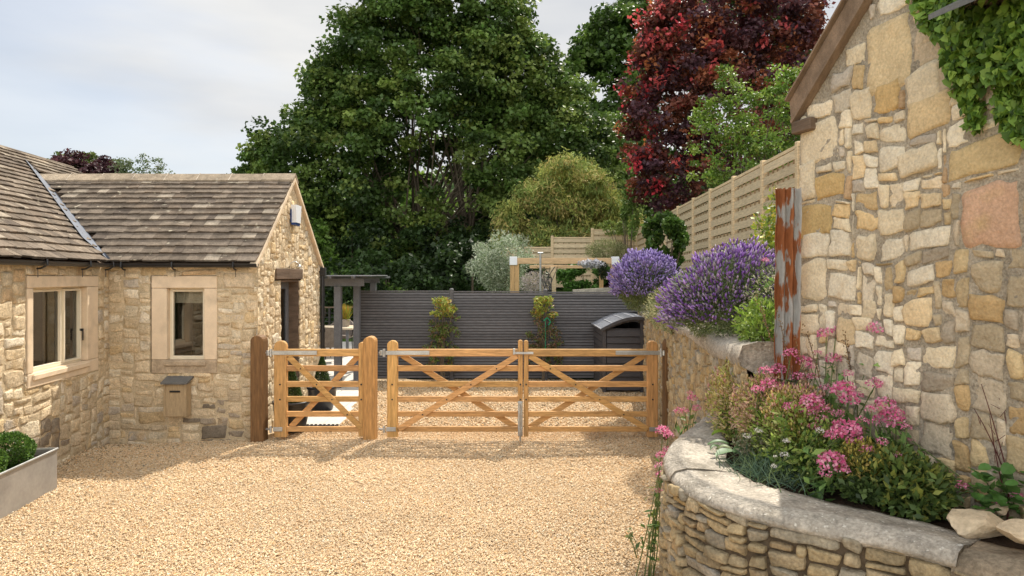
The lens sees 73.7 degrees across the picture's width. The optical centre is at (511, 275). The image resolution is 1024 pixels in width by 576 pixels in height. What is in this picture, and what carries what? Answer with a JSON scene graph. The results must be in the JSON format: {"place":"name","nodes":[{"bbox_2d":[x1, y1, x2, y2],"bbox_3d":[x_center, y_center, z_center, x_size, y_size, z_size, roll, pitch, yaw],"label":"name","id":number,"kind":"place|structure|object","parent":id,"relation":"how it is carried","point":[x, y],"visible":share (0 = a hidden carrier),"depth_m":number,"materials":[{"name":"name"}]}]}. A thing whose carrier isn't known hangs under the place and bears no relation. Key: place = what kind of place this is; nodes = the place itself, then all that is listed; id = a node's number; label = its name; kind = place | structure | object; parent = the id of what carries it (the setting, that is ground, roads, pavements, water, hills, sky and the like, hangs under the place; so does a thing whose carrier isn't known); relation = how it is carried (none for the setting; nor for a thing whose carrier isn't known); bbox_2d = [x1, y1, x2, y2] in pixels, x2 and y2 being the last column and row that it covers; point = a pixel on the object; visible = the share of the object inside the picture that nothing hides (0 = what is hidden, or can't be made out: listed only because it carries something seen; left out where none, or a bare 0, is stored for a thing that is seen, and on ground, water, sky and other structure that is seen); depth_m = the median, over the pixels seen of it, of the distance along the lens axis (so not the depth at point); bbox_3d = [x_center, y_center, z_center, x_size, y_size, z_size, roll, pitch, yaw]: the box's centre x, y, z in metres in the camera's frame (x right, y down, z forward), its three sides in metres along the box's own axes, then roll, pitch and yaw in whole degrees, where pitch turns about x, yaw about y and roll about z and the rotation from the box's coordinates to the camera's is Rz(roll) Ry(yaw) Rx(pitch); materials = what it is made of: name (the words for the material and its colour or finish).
{"place":"outdoors","nodes":[
{"label":"outdoors","id":0,"kind":"place"},
{"bbox_2d":[0,378,670,575],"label":"gravel yard","id":1,"kind":"structure","parent":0,"point":[355,528],"depth_m":6.01,"materials":[{"name":"beige gravel"}]},
{"bbox_2d":[0,447,58,518],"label":"zinc trough","id":2,"kind":"object","parent":1,"relation":"on","point":[28,482],"visible":0.67,"depth_m":6.12,"materials":[{"name":"metal"}]},
{"bbox_2d":[0,449,8,472],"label":"box ball","id":3,"kind":"object","parent":2,"relation":"in","point":[4,457],"visible":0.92,"depth_m":5.83,"materials":[{"name":"green plant"}]},
{"bbox_2d":[0,431,36,468],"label":"box ball","id":4,"kind":"object","parent":2,"relation":"in","point":[28,446],"visible":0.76,"depth_m":6.16,"materials":[{"name":"green plant"}]},
{"bbox_2d":[250,334,267,441],"bbox_3d":[-3.165,1.445,8.550,0.160,1.410,0.180,0,0,0],"label":"gate post","id":5,"kind":"object","parent":1,"relation":"on","point":[258,389],"visible":0.86,"depth_m":8.46,"materials":[{"name":"brown wood"}]},
{"bbox_2d":[265,340,362,436],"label":"pedestrian gate","id":6,"kind":"structure","parent":5,"relation":"attached to","point":[281,352],"depth_m":8.52,"materials":[{"name":"wood"}]},
{"bbox_2d":[272,371,309,432],"bbox_3d":[-2.900,1.604,8.980,0.494,0.849,0.494,0,0,0],"label":"potted cone","id":7,"kind":"object","parent":1,"relation":"on","point":[296,406],"visible":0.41,"depth_m":8.88,"materials":[{"name":"green plant"}]},
{"bbox_2d":[306,424,338,425],"bbox_3d":[-2.613,2.035,9.135,0.494,0.030,0.370,0,0,0],"label":"drain grating","id":8,"kind":"object","parent":1,"relation":"on","point":[321,425],"visible":0.33,"depth_m":9.28,"materials":[{"name":"grey metal"}]},
{"bbox_2d":[363,336,377,440],"bbox_3d":[-1.774,1.452,8.550,0.148,1.395,0.180,0,0,0],"label":"gate post","id":9,"kind":"object","parent":1,"relation":"on","point":[370,388],"visible":0.86,"depth_m":8.46,"materials":[{"name":"brown wood"}]},
{"bbox_2d":[379,340,532,440],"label":"field gate","id":10,"kind":"structure","parent":9,"relation":"attached to","point":[393,352],"depth_m":8.53,"materials":[{"name":"wood"}]},
{"bbox_2d":[421,295,460,378],"bbox_3d":[-1.336,1.215,13.107,0.806,1.672,0.607,0,0,0],"label":"nandina","id":11,"kind":"object","parent":1,"relation":"on","point":[447,310],"visible":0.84,"depth_m":13.06,"materials":[{"name":"green plant"}]},
{"bbox_2d":[361,288,637,379],"bbox_3d":[-0.253,1.166,13.430,5.636,1.868,0.090,0,0,0],"label":"slatted fence","id":12,"kind":"object","parent":1,"relation":"on","point":[487,320],"visible":0.43,"depth_m":13.40,"materials":[{"name":"grey wood"}]},
{"bbox_2d":[525,295,563,380],"bbox_3d":[0.627,1.203,13.105,0.819,1.696,0.612,0,0,0],"label":"nandina","id":13,"kind":"object","parent":1,"relation":"on","point":[540,301],"visible":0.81,"depth_m":13.07,"materials":[{"name":"green plant"}]},
{"bbox_2d":[591,312,644,391],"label":"bin store","id":14,"kind":"structure","parent":1,"relation":"on","point":[612,331],"depth_m":12.04,"materials":[{"name":"grey wood"}]},
{"bbox_2d":[606,328,639,390],"bbox_3d":[1.960,1.480,12.048,0.620,1.100,0.064,0,0,0],"label":"door","id":15,"kind":"structure","parent":14,"relation":"in","point":[616,338],"depth_m":12.03,"materials":[{"name":"grey wood"}]},
{"bbox_2d":[625,527,637,557],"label":"weed","id":16,"kind":"object","parent":1,"relation":"on","point":[630,535],"visible":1,"depth_m":4.97,"materials":[{"name":"green plant"}]},
{"bbox_2d":[647,527,657,542],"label":"weed","id":17,"kind":"object","parent":1,"relation":"on","point":[648,531],"visible":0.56,"depth_m":5.19,"materials":[{"name":"green plant"}]},
{"bbox_2d":[635,426,673,575],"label":"valerian","id":18,"kind":"object","parent":1,"relation":"on","point":[657,502],"visible":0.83,"depth_m":4.59,"materials":[{"name":"green plant"}]},
{"bbox_2d":[651,509,658,529],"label":"weed","id":19,"kind":"object","parent":1,"relation":"on","point":[652,512],"visible":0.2,"depth_m":4.67,"materials":[{"name":"green plant"}]},
{"bbox_2d":[662,338,668,440],"bbox_3d":[1.978,1.465,8.550,0.155,1.370,0.180,0,0,0],"label":"gate post","id":20,"kind":"object","parent":1,"relation":"on","point":[665,365],"visible":0.32,"depth_m":8.51,"materials":[{"name":"brown wood"}]},
{"bbox_2d":[524,340,664,436],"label":"field gate","id":21,"kind":"structure","parent":20,"relation":"attached to","point":[651,352],"depth_m":8.53,"materials":[{"name":"wood"}]},
{"bbox_2d":[637,307,807,455],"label":"retaining wall","id":22,"kind":"structure","parent":1,"relation":"on","point":[692,361],"depth_m":6.23,"materials":[{"name":"stone"}]},
{"bbox_2d":[738,265,774,341],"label":"seedheads","id":23,"kind":"object","parent":22,"relation":"on","point":[767,289],"visible":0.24,"depth_m":5.02,"materials":[{"name":"green plant"}]},
{"bbox_2d":[743,257,773,340],"bbox_3d":[1.715,0.242,4.901,0.262,0.760,0.387,0,0,37],"label":"valerian","id":24,"kind":"object","parent":22,"relation":"on","point":[767,283],"visible":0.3,"depth_m":4.97,"materials":[{"name":"green plant"}]},
{"bbox_2d":[774,187,801,379],"bbox_3d":[1.727,0.046,4.283,0.168,1.207,0.040,0,0,9],"label":"rusty post","id":25,"kind":"object","parent":22,"relation":"attached to","point":[787,282],"visible":0.94,"depth_m":4.28,"materials":[{"name":"brown metal"}]},
{"bbox_2d":[658,414,1023,575],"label":"planter wall","id":26,"kind":"structure","parent":1,"relation":"on","point":[715,519],"depth_m":3.21,"materials":[{"name":"stone"}]},
{"bbox_2d":[673,391,700,437],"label":"valerian","id":27,"kind":"object","parent":26,"relation":"attached to","point":[677,427],"visible":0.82,"depth_m":5.60,"materials":[{"name":"pink plant"}]},
{"bbox_2d":[707,429,745,455],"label":"broad leaves","id":28,"kind":"object","parent":26,"relation":"on","point":[724,450],"visible":0.95,"depth_m":4.16,"materials":[{"name":"green plant"}]},
{"bbox_2d":[725,437,1023,549],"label":"bed soil","id":29,"kind":"structure","parent":26,"relation":"in","point":[1004,541],"depth_m":3.33,"materials":[{"name":"brown soil"}]},
{"bbox_2d":[703,356,755,442],"bbox_3d":[1.606,0.886,4.751,0.533,0.710,0.636,0,0,0],"label":"sedum","id":30,"kind":"object","parent":29,"relation":"on","point":[721,375],"visible":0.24,"depth_m":4.72,"materials":[{"name":"green plant"}]},
{"bbox_2d":[716,390,768,440],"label":"shrub","id":31,"kind":"object","parent":29,"relation":"on","point":[731,430],"visible":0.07,"depth_m":4.64,"materials":[{"name":"green plant"}]},
{"bbox_2d":[730,431,774,457],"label":"faded pinks","id":32,"kind":"object","parent":29,"relation":"on","point":[743,441],"visible":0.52,"depth_m":4.10,"materials":[{"name":"green plant"}]},
{"bbox_2d":[728,368,799,448],"bbox_3d":[1.609,0.854,4.303,0.491,0.553,0.445,0,0,0],"label":"sedum","id":33,"kind":"object","parent":29,"relation":"on","point":[740,396],"visible":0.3,"depth_m":4.26,"materials":[{"name":"green plant"}]},
{"bbox_2d":[713,427,834,496],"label":"white pinks","id":34,"kind":"object","parent":29,"relation":"on","point":[758,468],"visible":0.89,"depth_m":3.76,"materials":[{"name":"green plant"}]},
{"bbox_2d":[747,348,818,437],"bbox_3d":[1.647,0.781,4.224,0.449,0.682,0.337,0,0,0],"label":"valerian","id":35,"kind":"object","parent":29,"relation":"on","point":[799,373],"visible":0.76,"depth_m":4.18,"materials":[{"name":"pink plant"}]},
{"bbox_2d":[759,382,832,444],"bbox_3d":[1.664,0.812,4.000,0.414,0.393,0.367,0,0,0],"label":"sedum","id":36,"kind":"object","parent":29,"relation":"in","point":[785,391],"visible":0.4,"depth_m":3.98,"materials":[{"name":"green plant"}]},
{"bbox_2d":[746,393,848,489],"bbox_3d":[1.651,0.963,3.953,0.522,0.580,0.886,0,0,0],"label":"shrub","id":37,"kind":"object","parent":29,"relation":"on","point":[774,436],"visible":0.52,"depth_m":3.79,"materials":[{"name":"green plant"}]},
{"bbox_2d":[776,407,829,448],"bbox_3d":[1.645,0.856,3.850,0.297,0.262,0.267,0,0,0],"label":"sedum","id":38,"kind":"object","parent":29,"relation":"on","point":[790,423],"visible":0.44,"depth_m":3.81,"materials":[{"name":"green plant"}]},
{"bbox_2d":[754,294,851,397],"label":"seed stalks","id":39,"kind":"object","parent":29,"relation":"on","point":[812,352],"visible":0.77,"depth_m":4.08,"materials":[{"name":"brown plant"}]},
{"bbox_2d":[766,349,844,461],"bbox_3d":[1.711,0.827,4.101,0.425,0.758,0.870,0,0,0],"label":"valerian","id":40,"kind":"object","parent":29,"relation":"on","point":[819,415],"visible":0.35,"depth_m":4.03,"materials":[{"name":"pink plant"}]},
{"bbox_2d":[768,380,864,490],"bbox_3d":[1.624,0.863,3.672,0.472,0.590,0.437,0,0,23],"label":"valerian","id":41,"kind":"object","parent":29,"relation":"on","point":[838,431],"visible":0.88,"depth_m":3.70,"materials":[{"name":"pink plant"}]},
{"bbox_2d":[801,445,872,501],"bbox_3d":[1.633,1.011,3.487,0.336,0.344,0.287,0,0,0],"label":"valerian","id":42,"kind":"object","parent":29,"relation":"on","point":[827,481],"visible":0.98,"depth_m":3.43,"materials":[{"name":"pink plant"}]},
{"bbox_2d":[804,321,883,446],"bbox_3d":[1.895,0.678,3.951,0.316,0.867,0.537,0,0,-31],"label":"valerian","id":43,"kind":"object","parent":29,"relation":"on","point":[831,398],"visible":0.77,"depth_m":3.93,"materials":[{"name":"pink plant"}]},
{"bbox_2d":[832,436,894,480],"bbox_3d":[1.782,0.969,3.449,0.295,0.323,0.280,0,0,0],"label":"sedum","id":44,"kind":"object","parent":29,"relation":"on","point":[848,450],"visible":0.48,"depth_m":3.42,"materials":[{"name":"green plant"}]},
{"bbox_2d":[833,474,928,506],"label":"shrub","id":45,"kind":"object","parent":29,"relation":"on","point":[851,490],"visible":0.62,"depth_m":3.28,"materials":[{"name":"green plant"}]},
{"bbox_2d":[867,395,911,473],"bbox_3d":[1.954,0.898,3.588,0.339,0.552,0.296,0,0,0],"label":"valerian","id":46,"kind":"object","parent":29,"relation":"on","point":[895,428],"visible":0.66,"depth_m":3.56,"materials":[{"name":"pink plant"}]},
{"bbox_2d":[854,404,924,477],"bbox_3d":[1.887,0.905,3.445,0.251,0.503,0.362,0,0,-22],"label":"valerian","id":47,"kind":"object","parent":29,"relation":"on","point":[883,437],"visible":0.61,"depth_m":3.46,"materials":[{"name":"pink plant"}]},
{"bbox_2d":[834,436,965,522],"bbox_3d":[1.924,1.020,3.413,0.491,0.413,0.821,0,0,0],"label":"shrub","id":48,"kind":"object","parent":29,"relation":"on","point":[941,497],"visible":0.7,"depth_m":3.21,"materials":[{"name":"green plant"}]},
{"bbox_2d":[907,438,1023,518],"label":"valerian","id":49,"kind":"object","parent":29,"relation":"on","point":[992,485],"visible":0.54,"depth_m":3.13,"materials":[{"name":"green plant"}]},
{"bbox_2d":[967,384,1023,519],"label":"dark stemmed plant","id":50,"kind":"object","parent":29,"relation":"on","point":[1007,470],"visible":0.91,"depth_m":3.00,"materials":[{"name":"green plant"}]},
{"bbox_2d":[989,504,1008,515],"bbox_3d":[2.142,1.025,2.997,0.088,0.050,0.062,0,0,0],"label":"loose rock","id":51,"kind":"object","parent":29,"relation":"on","point":[1004,511],"visible":0.83,"depth_m":2.98,"materials":[{"name":"stone"}]},
{"bbox_2d":[946,509,1003,538],"bbox_3d":[1.999,1.066,2.919,0.242,0.114,0.162,0,0,25],"label":"loose rock","id":52,"kind":"object","parent":26,"relation":"on","point":[972,523],"visible":0.89,"depth_m":2.88,"materials":[{"name":"stone"}]},
{"bbox_2d":[996,519,1023,543],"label":"loose rock","id":53,"kind":"object","parent":26,"relation":"on","point":[1012,529],"visible":1,"depth_m":2.71,"materials":[{"name":"stone"}]},
{"bbox_2d":[306,342,409,425],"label":"paving","id":54,"kind":"structure","parent":0,"point":[347,391],"depth_m":11.88,"materials":[{"name":"white stone"}]},
{"bbox_2d":[307,356,336,410],"bbox_3d":[-2.880,1.620,10.350,0.452,0.816,0.452,0,0,0],"label":"potted cone","id":55,"kind":"object","parent":54,"relation":"on","point":[321,406],"visible":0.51,"depth_m":10.25,"materials":[{"name":"green plant"}]},
{"bbox_2d":[319,327,333,347],"bbox_3d":[-4.342,1.621,16.068,0.660,0.861,0.554,0,0,-14],"label":"wicker chair","id":56,"kind":"object","parent":54,"relation":"on","point":[329,337],"visible":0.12,"depth_m":15.85,"materials":[{"name":"grey wicker"}]},
{"bbox_2d":[325,325,352,348],"bbox_3d":[-4.950,1.667,17.600,1.900,0.725,1.000,0,0,0],"label":"garden table","id":57,"kind":"object","parent":54,"relation":"on","point":[348,328],"visible":0.24,"depth_m":17.19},
{"bbox_2d":[342,304,352,326],"bbox_3d":[-4.310,1.001,17.596,0.546,0.598,0.568,0,0,0],"label":"grass pot","id":58,"kind":"object","parent":57,"relation":"on","point":[346,315],"depth_m":17.52,"materials":[{"name":"green stone"}]},
{"bbox_2d":[325,307,352,338],"bbox_3d":[-6.300,1.480,20.200,5.400,1.140,0.060,0,0,0],"label":"wire railing","id":59,"kind":"object","parent":54,"relation":"on","point":[329,317],"visible":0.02,"depth_m":20.18,"materials":[{"name":"black metal"}]},
{"bbox_2d":[331,320,352,348],"bbox_3d":[-4.600,1.621,18.483,0.660,0.861,0.555,0,0,0],"label":"wicker chair","id":60,"kind":"object","parent":54,"relation":"on","point":[350,333],"visible":0.21,"depth_m":18.59,"materials":[{"name":"grey wicker"}]},
{"bbox_2d":[319,275,389,387],"bbox_3d":[-4.010,1.016,13.800,2.979,2.068,3.600,0,0,0],"label":"pergola","id":61,"kind":"object","parent":54,"relation":"on","point":[338,282],"visible":0.35,"depth_m":12.39,"materials":[{"name":"grey wood"}]},
{"bbox_2d":[0,0,839,176],"label":"sky","id":62,"kind":"structure","parent":0,"point":[178,82],"materials":[{"name":"white"}]},
{"bbox_2d":[327,283,569,341],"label":"garden","id":63,"kind":"object","parent":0,"point":[557,290],"depth_m":27.29,"materials":[{"name":"green plant"}]},
{"bbox_2d":[50,148,118,173],"bbox_3d":[-25.008,-3.261,39.878,4.642,8.222,4.249,0,0,23],"label":"copper beech","id":64,"kind":"object","parent":63,"relation":"on","point":[93,167],"visible":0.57,"depth_m":39.26,"materials":[{"name":"red plant"}]},
{"bbox_2d":[47,150,132,171],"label":"field maple","id":65,"kind":"object","parent":63,"relation":"on","point":[93,155],"visible":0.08,"depth_m":43.73,"materials":[{"name":"red plant"}]},
{"bbox_2d":[107,153,175,173],"bbox_3d":[-21.633,-3.166,40.076,3.752,8.031,2.189,0,0,-8],"label":"ash tree","id":66,"kind":"object","parent":63,"relation":"on","point":[128,165],"visible":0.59,"depth_m":39.85,"materials":[{"name":"green plant"}]},
{"bbox_2d":[307,212,404,324],"bbox_3d":[-9.428,-0.619,27.470,6.740,6.105,10.349,0,0,-43],"label":"hedge","id":67,"kind":"object","parent":63,"relation":"on","point":[319,231],"visible":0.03,"depth_m":26.50,"materials":[{"name":"green plant"}]},
{"bbox_2d":[230,0,662,290],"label":"sycamore","id":68,"kind":"object","parent":63,"relation":"on","point":[511,118],"visible":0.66,"depth_m":31.45,"materials":[{"name":"green plant"}]},
{"bbox_2d":[319,211,609,324],"bbox_3d":[-1.564,-0.251,27.015,14.768,5.816,10.698,0,0,0],"label":"hedge","id":69,"kind":"object","parent":63,"relation":"on","point":[436,273],"visible":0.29,"depth_m":24.08,"materials":[{"name":"green plant"}]},
{"bbox_2d":[340,167,607,285],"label":"copse","id":70,"kind":"object","parent":63,"relation":"on","point":[410,193],"visible":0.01,"depth_m":59.34,"materials":[{"name":"green plant"}]},
{"bbox_2d":[464,229,537,292],"bbox_3d":[-0.302,-0.353,19.945,1.972,2.029,1.847,0,0,-44],"label":"silver shrub","id":71,"kind":"object","parent":63,"relation":"on","point":[488,271],"visible":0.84,"depth_m":19.68,"materials":[{"name":"green plant"}]},
{"bbox_2d":[519,271,550,292],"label":"heather","id":72,"kind":"object","parent":63,"relation":"on","point":[533,278],"visible":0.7,"depth_m":17.39,"materials":[{"name":"grey plant"}]},
{"bbox_2d":[538,252,542,292],"bbox_3d":[0.633,0.260,15.200,0.120,1.580,0.044,0,0,0],"label":"post","id":73,"kind":"object","parent":63,"relation":"on","point":[539,253],"visible":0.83,"depth_m":15.18,"materials":[{"name":"grey metal"}]},
{"bbox_2d":[510,257,618,292],"bbox_3d":[1.225,0.250,16.685,2.563,1.400,1.530,0,0,0],"label":"timber frame","id":74,"kind":"object","parent":63,"relation":"on","point":[515,262],"visible":0.58,"depth_m":15.94,"materials":[{"name":"brown wood"}]},
{"bbox_2d":[577,258,608,280],"bbox_3d":[1.892,-0.158,15.915,0.777,0.539,0.367,0,0,0],"label":"clematis","id":75,"kind":"object","parent":74,"relation":"attached to","point":[600,266],"visible":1,"depth_m":15.88,"materials":[{"name":"white plant"}]},
{"bbox_2d":[486,146,646,288],"bbox_3d":[2.415,-2.261,27.871,7.213,6.023,4.459,0,0,0],"label":"weeping cypress","id":76,"kind":"object","parent":63,"relation":"on","point":[600,203],"visible":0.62,"depth_m":27.07,"materials":[{"name":"green plant"}]},
{"bbox_2d":[556,264,609,291],"bbox_3d":[2.038,0.081,18.584,1.930,1.065,0.972,0,0,0],"label":"laurel","id":77,"kind":"object","parent":63,"relation":"on","point":[567,276],"visible":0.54,"depth_m":18.38,"materials":[{"name":"green plant"}]},
{"bbox_2d":[410,378,797,380],"bbox_3d":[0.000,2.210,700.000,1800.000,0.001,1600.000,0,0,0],"label":"ground","id":78,"kind":"structure","parent":0,"point":[532,378],"depth_m":14.71,"materials":[{"name":"beige gravel"}]},
{"bbox_2d":[0,145,325,464],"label":"stone cottage","id":79,"kind":"structure","parent":78,"relation":"on","point":[123,296],"depth_m":8.65,"materials":[{"name":"stone"}]},
{"bbox_2d":[25,276,97,388],"bbox_3d":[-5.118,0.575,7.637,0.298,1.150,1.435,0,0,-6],"label":"window","id":80,"kind":"structure","parent":79,"relation":"in","point":[85,288],"depth_m":7.72,"materials":[{"name":"stone"}]},
{"bbox_2d":[160,376,193,416],"bbox_3d":[-4.195,1.510,8.550,0.330,0.490,0.180,0,0,0],"label":"post box","id":81,"kind":"object","parent":79,"relation":"attached to","point":[176,396],"visible":1,"depth_m":8.50,"materials":[{"name":"brown wood"}]},
{"bbox_2d":[151,276,216,372],"bbox_3d":[-4.151,0.617,8.720,0.830,1.235,0.210,0,0,0],"label":"window","id":82,"kind":"structure","parent":79,"relation":"in","point":[166,291],"depth_m":8.64,"materials":[{"name":"stone"}]},
{"bbox_2d":[275,280,298,395],"bbox_3d":[-3.390,1.077,9.985,0.320,2.045,0.870,0,0,0],"label":"door","id":83,"kind":"structure","parent":79,"relation":"in","point":[289,288],"depth_m":10.38,"materials":[{"name":"black glass"}]},
{"bbox_2d":[290,205,301,225],"bbox_3d":[-3.186,-0.887,10.066,0.081,0.305,0.268,0,0,0],"label":"alarm box","id":84,"kind":"object","parent":79,"relation":"attached to","point":[295,215],"visible":1,"depth_m":9.96,"materials":[{"name":"white plastic"}]},
{"bbox_2d":[603,285,773,333],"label":"garden bank","id":85,"kind":"structure","parent":0,"point":[607,286],"depth_m":11.97,"materials":[{"name":"green plant"}]},
{"bbox_2d":[573,287,611,291],"bbox_3d":[1.985,0.435,15.010,1.464,0.430,0.207,0,0,26],"label":"terrace edging","id":86,"kind":"object","parent":85,"relation":"on","point":[594,290],"visible":0.21,"depth_m":14.98,"materials":[{"name":"beige stone"}]},
{"bbox_2d":[584,238,630,258],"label":"grasses","id":87,"kind":"object","parent":85,"relation":"on","point":[601,251],"visible":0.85,"depth_m":21.89,"materials":[{"name":"green plant"}]},
{"bbox_2d":[597,219,629,259],"bbox_3d":[3.635,-0.902,24.279,1.244,2.318,0.583,0,0,0],"label":"tree","id":88,"kind":"object","parent":85,"relation":"on","point":[606,227],"visible":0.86,"depth_m":24.27,"materials":[{"name":"green plant"}]},
{"bbox_2d":[619,183,640,254],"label":"conifer shoot","id":89,"kind":"object","parent":85,"relation":"on","point":[627,208],"visible":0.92,"depth_m":22.46,"materials":[{"name":"green plant"}]},
{"bbox_2d":[606,248,681,314],"bbox_3d":[1.971,0.076,10.038,1.094,1.017,1.732,0,0,0],"label":"lavender","id":90,"kind":"object","parent":85,"relation":"on","point":[638,275],"visible":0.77,"depth_m":9.60,"materials":[{"name":"purple plant"}]},
{"bbox_2d":[507,141,799,292],"bbox_3d":[2.225,-0.483,16.650,4.850,3.065,16.800,0,0,0],"label":"panel fence","id":91,"kind":"object","parent":85,"relation":"on","point":[760,183],"visible":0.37,"depth_m":14.20,"materials":[{"name":"brown wood"}]},
{"bbox_2d":[642,284,674,334],"bbox_3d":[1.857,0.383,7.901,0.655,0.607,1.317,0,0,0],"label":"santolina","id":92,"kind":"object","parent":85,"relation":"on","point":[653,309],"visible":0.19,"depth_m":7.92,"materials":[{"name":"green plant"}]},
{"bbox_2d":[641,209,689,307],"bbox_3d":[2.593,-0.293,11.562,0.824,1.695,0.655,0,0,0],"label":"ivy stump","id":93,"kind":"object","parent":85,"relation":"on","point":[671,225],"visible":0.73,"depth_m":11.47,"materials":[{"name":"green plant"}]},
{"bbox_2d":[653,236,774,337],"bbox_3d":[1.789,0.114,5.731,1.221,0.937,1.369,0,0,0],"label":"lavender","id":94,"kind":"object","parent":85,"relation":"on","point":[691,294],"visible":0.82,"depth_m":5.45,"materials":[{"name":"purple plant"}]},
{"bbox_2d":[612,0,835,215],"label":"red maple","id":95,"kind":"object","parent":85,"relation":"on","point":[715,37],"visible":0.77,"depth_m":20.98,"materials":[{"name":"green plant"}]},
{"bbox_2d":[680,166,774,249],"bbox_3d":[6.195,-1.423,18.707,2.779,2.962,5.572,0,0,0],"label":"hedge shrub","id":96,"kind":"object","parent":85,"relation":"on","point":[703,187],"depth_m":18.09,"materials":[{"name":"green plant"}]},
{"bbox_2d":[682,61,803,227],"bbox_3d":[5.460,-2.181,15.241,3.208,5.261,1.956,0,0,0],"label":"apple tree","id":97,"kind":"object","parent":85,"relation":"on","point":[754,148],"visible":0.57,"depth_m":15.16,"materials":[{"name":"green plant"}]},
{"bbox_2d":[730,295,774,341],"bbox_3d":[1.755,0.348,4.749,0.433,0.438,0.476,0,0,0],"label":"euphorbia","id":98,"kind":"object","parent":85,"relation":"on","point":[755,322],"visible":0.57,"depth_m":4.71,"materials":[{"name":"green plant"}]},
{"bbox_2d":[745,185,776,269],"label":"climbing rose","id":99,"kind":"object","parent":85,"relation":"on","point":[769,236],"visible":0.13,"depth_m":7.31,"materials":[{"name":"green plant"}]},
{"bbox_2d":[784,0,1023,520],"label":"stone barn","id":100,"kind":"structure","parent":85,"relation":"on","point":[912,235],"depth_m":3.56,"materials":[{"name":"stone"}]},
{"bbox_2d":[905,0,1023,148],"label":"ivy","id":101,"kind":"object","parent":100,"relation":"attached to","point":[993,57],"visible":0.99,"depth_m":3.09,"materials":[{"name":"green plant"}]},
{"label":"hill","id":102,"kind":"structure","parent":0,"visible":0},
{"bbox_2d":[226,148,789,215],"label":"woodland","id":103,"kind":"object","parent":102,"relation":"on","point":[439,178],"visible":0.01,"depth_m":140.34,"materials":[{"name":"green plant"}]},
{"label":"upper meadow","id":104,"kind":"structure","parent":0,"visible":0},
{"bbox_2d":[511,0,811,252],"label":"oak","id":105,"kind":"object","parent":104,"relation":"on","point":[601,48],"visible":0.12,"depth_m":45.21,"materials":[{"name":"green plant"}]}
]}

